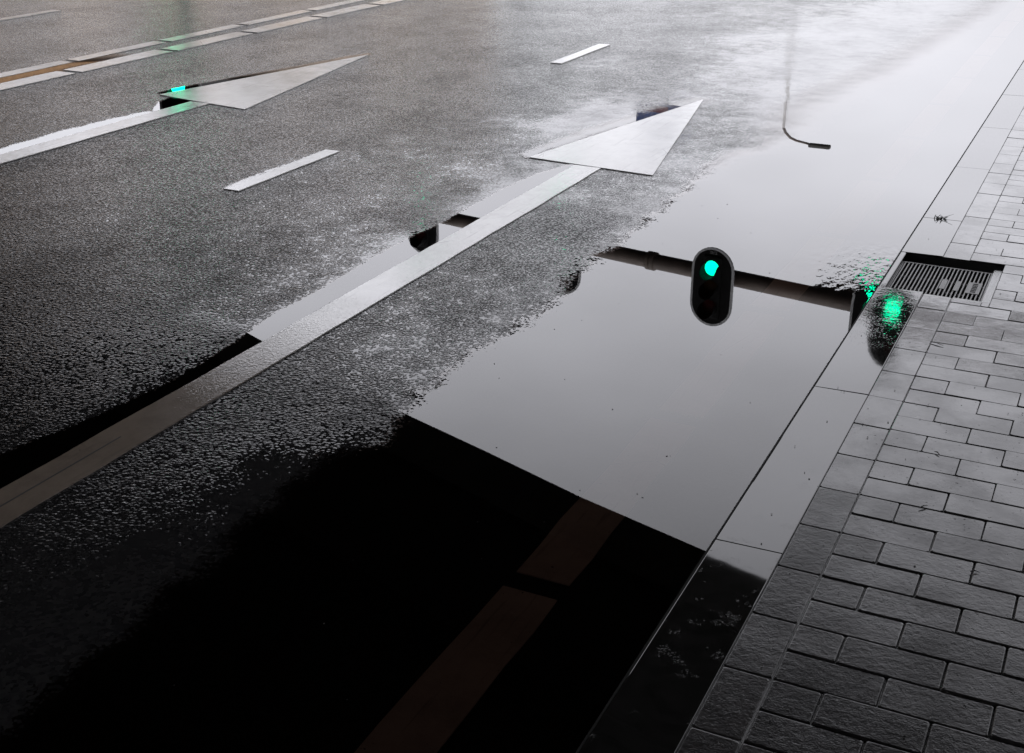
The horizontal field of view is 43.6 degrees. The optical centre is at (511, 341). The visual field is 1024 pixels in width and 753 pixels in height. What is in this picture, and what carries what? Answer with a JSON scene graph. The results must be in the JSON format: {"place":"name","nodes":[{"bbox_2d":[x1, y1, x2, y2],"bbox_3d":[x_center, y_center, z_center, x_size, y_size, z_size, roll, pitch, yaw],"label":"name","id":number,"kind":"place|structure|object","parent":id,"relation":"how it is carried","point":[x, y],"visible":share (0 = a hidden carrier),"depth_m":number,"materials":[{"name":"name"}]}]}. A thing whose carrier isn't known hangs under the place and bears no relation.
{"place":"outdoors","nodes":[
{"label":"outdoors","id":0,"kind":"place"},
{"bbox_2d":[0,0,992,745],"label":"road","id":1,"kind":"structure","parent":0,"point":[142,258],"depth_m":5.74,"materials":[{"name":"grey asphalt"}]},
{"bbox_2d":[0,10,60,20],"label":"side line","id":2,"kind":"object","parent":1,"relation":"on","point":[26,15],"visible":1,"depth_m":11.30,"materials":[{"name":"paint"}]},
{"bbox_2d":[0,61,71,77],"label":"line","id":3,"kind":"object","parent":1,"relation":"on","point":[28,69],"visible":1,"depth_m":8.85,"materials":[{"name":"paint"}]},
{"bbox_2d":[0,71,74,90],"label":"line","id":4,"kind":"object","parent":1,"relation":"on","point":[28,80],"visible":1,"depth_m":8.47,"materials":[{"name":"paint"}]},
{"bbox_2d":[0,54,125,82],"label":"puddle","id":5,"kind":"object","parent":1,"relation":"on","point":[50,69],"visible":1,"depth_m":8.86,"materials":[{"name":"liquid"}]},
{"bbox_2d":[0,111,153,153],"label":"puddle","id":6,"kind":"object","parent":1,"relation":"on","point":[44,138],"visible":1,"depth_m":7.03,"materials":[{"name":"liquid"}]},
{"bbox_2d":[66,41,165,60],"bbox_3d":[-2.944,-2.169,9.556,0.124,0.004,0.939,10,24,24],"label":"line","id":7,"kind":"object","parent":1,"relation":"on","point":[123,49],"visible":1,"depth_m":9.55,"materials":[{"name":"paint"}]},
{"bbox_2d":[64,50,171,71],"bbox_3d":[-2.810,-2.011,9.168,0.173,0.004,0.939,10,24,24],"label":"line","id":8,"kind":"object","parent":1,"relation":"on","point":[112,62],"visible":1,"depth_m":9.12,"materials":[{"name":"paint"}]},
{"bbox_2d":[153,97,191,110],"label":"puddle","id":9,"kind":"object","parent":1,"relation":"on","point":[167,102],"visible":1,"depth_m":7.81,"materials":[{"name":"liquid"}]},
{"bbox_2d":[0,55,366,163],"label":"arrow marking","id":10,"kind":"object","parent":1,"relation":"on","point":[245,93],"visible":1,"depth_m":8.00,"materials":[{"name":"paint"}]},
{"bbox_2d":[159,25,243,41],"bbox_3d":[-2.508,-2.503,10.384,0.125,0.004,0.928,10,24,24],"label":"line","id":11,"kind":"object","parent":1,"relation":"on","point":[199,33],"visible":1,"depth_m":10.33,"materials":[{"name":"paint"}]},
{"bbox_2d":[160,32,252,50],"bbox_3d":[-2.374,-2.345,9.995,0.174,0.004,0.928,10,24,24],"label":"line","id":12,"kind":"object","parent":1,"relation":"on","point":[192,44],"visible":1,"depth_m":9.96,"materials":[{"name":"paint"}]},
{"bbox_2d":[157,53,369,93],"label":"puddle","id":13,"kind":"object","parent":1,"relation":"on","point":[224,80],"visible":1,"depth_m":8.62,"materials":[{"name":"liquid"}]},
{"bbox_2d":[222,157,304,188],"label":"puddle","id":14,"kind":"object","parent":1,"relation":"on","point":[256,175],"visible":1,"depth_m":6.21,"materials":[{"name":"liquid"}]},
{"bbox_2d":[238,10,311,24],"bbox_3d":[-2.070,-2.838,11.215,0.124,0.004,0.947,10,24,24],"label":"line","id":15,"kind":"object","parent":1,"relation":"on","point":[274,17],"visible":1,"depth_m":11.19,"materials":[{"name":"paint"}]},
{"bbox_2d":[241,16,321,32],"bbox_3d":[-1.937,-2.680,10.827,0.174,0.004,0.947,10,24,24],"label":"line","id":16,"kind":"object","parent":1,"relation":"on","point":[279,25],"visible":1,"depth_m":10.80,"materials":[{"name":"paint"}]},
{"bbox_2d":[224,149,339,191],"bbox_3d":[-1.123,-0.850,6.328,0.088,0.004,0.863,10,24,24],"label":"lane marking","id":17,"kind":"object","parent":1,"relation":"on","point":[271,174],"visible":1,"depth_m":6.29,"materials":[{"name":"paint"}]},
{"bbox_2d":[0,164,575,487],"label":"puddle","id":18,"kind":"object","parent":1,"relation":"on","point":[20,461],"visible":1,"depth_m":4.35,"materials":[{"name":"liquid"}]},
{"bbox_2d":[305,0,363,10],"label":"line","id":19,"kind":"object","parent":1,"relation":"on","point":[333,5],"visible":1,"depth_m":11.94,"materials":[{"name":"paint"}]},
{"bbox_2d":[312,4,379,16],"bbox_3d":[-1.508,-3.009,11.640,0.173,0.004,0.886,10,24,24],"label":"line","id":20,"kind":"object","parent":1,"relation":"on","point":[344,10],"visible":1,"depth_m":11.62,"materials":[{"name":"paint"}]},
{"bbox_2d":[0,99,702,527],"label":"arrow marking","id":21,"kind":"object","parent":1,"relation":"on","point":[642,147],"visible":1,"depth_m":4.49,"materials":[{"name":"paint"}]},
{"bbox_2d":[368,0,402,4],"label":"line","id":22,"kind":"object","parent":1,"relation":"on","point":[382,2],"visible":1,"depth_m":12.15,"materials":[{"name":"paint"}]},
{"bbox_2d":[0,0,1023,752],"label":"puddle","id":23,"kind":"object","parent":1,"relation":"on","point":[526,538],"visible":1,"depth_m":3.28,"materials":[{"name":"liquid"}]},
{"bbox_2d":[550,44,609,63],"bbox_3d":[0.516,-2.144,9.535,0.091,0.004,0.938,10,24,24],"label":"lane marking","id":24,"kind":"object","parent":1,"relation":"on","point":[578,54],"visible":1,"depth_m":9.50,"materials":[{"name":"paint"}]},
{"bbox_2d":[521,97,704,157],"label":"puddle","id":25,"kind":"object","parent":1,"relation":"on","point":[583,134],"visible":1,"depth_m":7.20,"materials":[{"name":"liquid"}]},
{"bbox_2d":[575,61,1023,752],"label":"kerb joint","id":26,"kind":"object","parent":1,"relation":"on","point":[755,475],"depth_m":3.23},
{"bbox_2d":[579,62,1023,752],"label":"kerb","id":27,"kind":"structure","parent":1,"relation":"on","point":[661,694],"depth_m":3.17,"materials":[{"name":"concrete"}]},
{"bbox_2d":[676,108,1023,752],"bbox_3d":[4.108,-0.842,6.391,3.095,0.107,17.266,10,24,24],"label":"pavement","id":28,"kind":"structure","parent":0,"point":[914,703],"depth_m":2.94,"materials":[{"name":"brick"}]},
{"bbox_2d":[173,204,1022,752],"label":"grit","id":29,"kind":"object","parent":28,"relation":"on","point":[809,478],"visible":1,"depth_m":3.03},
{"bbox_2d":[887,254,1003,302],"bbox_3d":[1.638,-0.128,4.902,0.396,0.244,0.478,10,24,24],"label":"drain grate","id":30,"kind":"object","parent":28,"relation":"in","point":[950,278],"visible":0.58,"depth_m":4.92,"materials":[{"name":"metal"}]}
]}

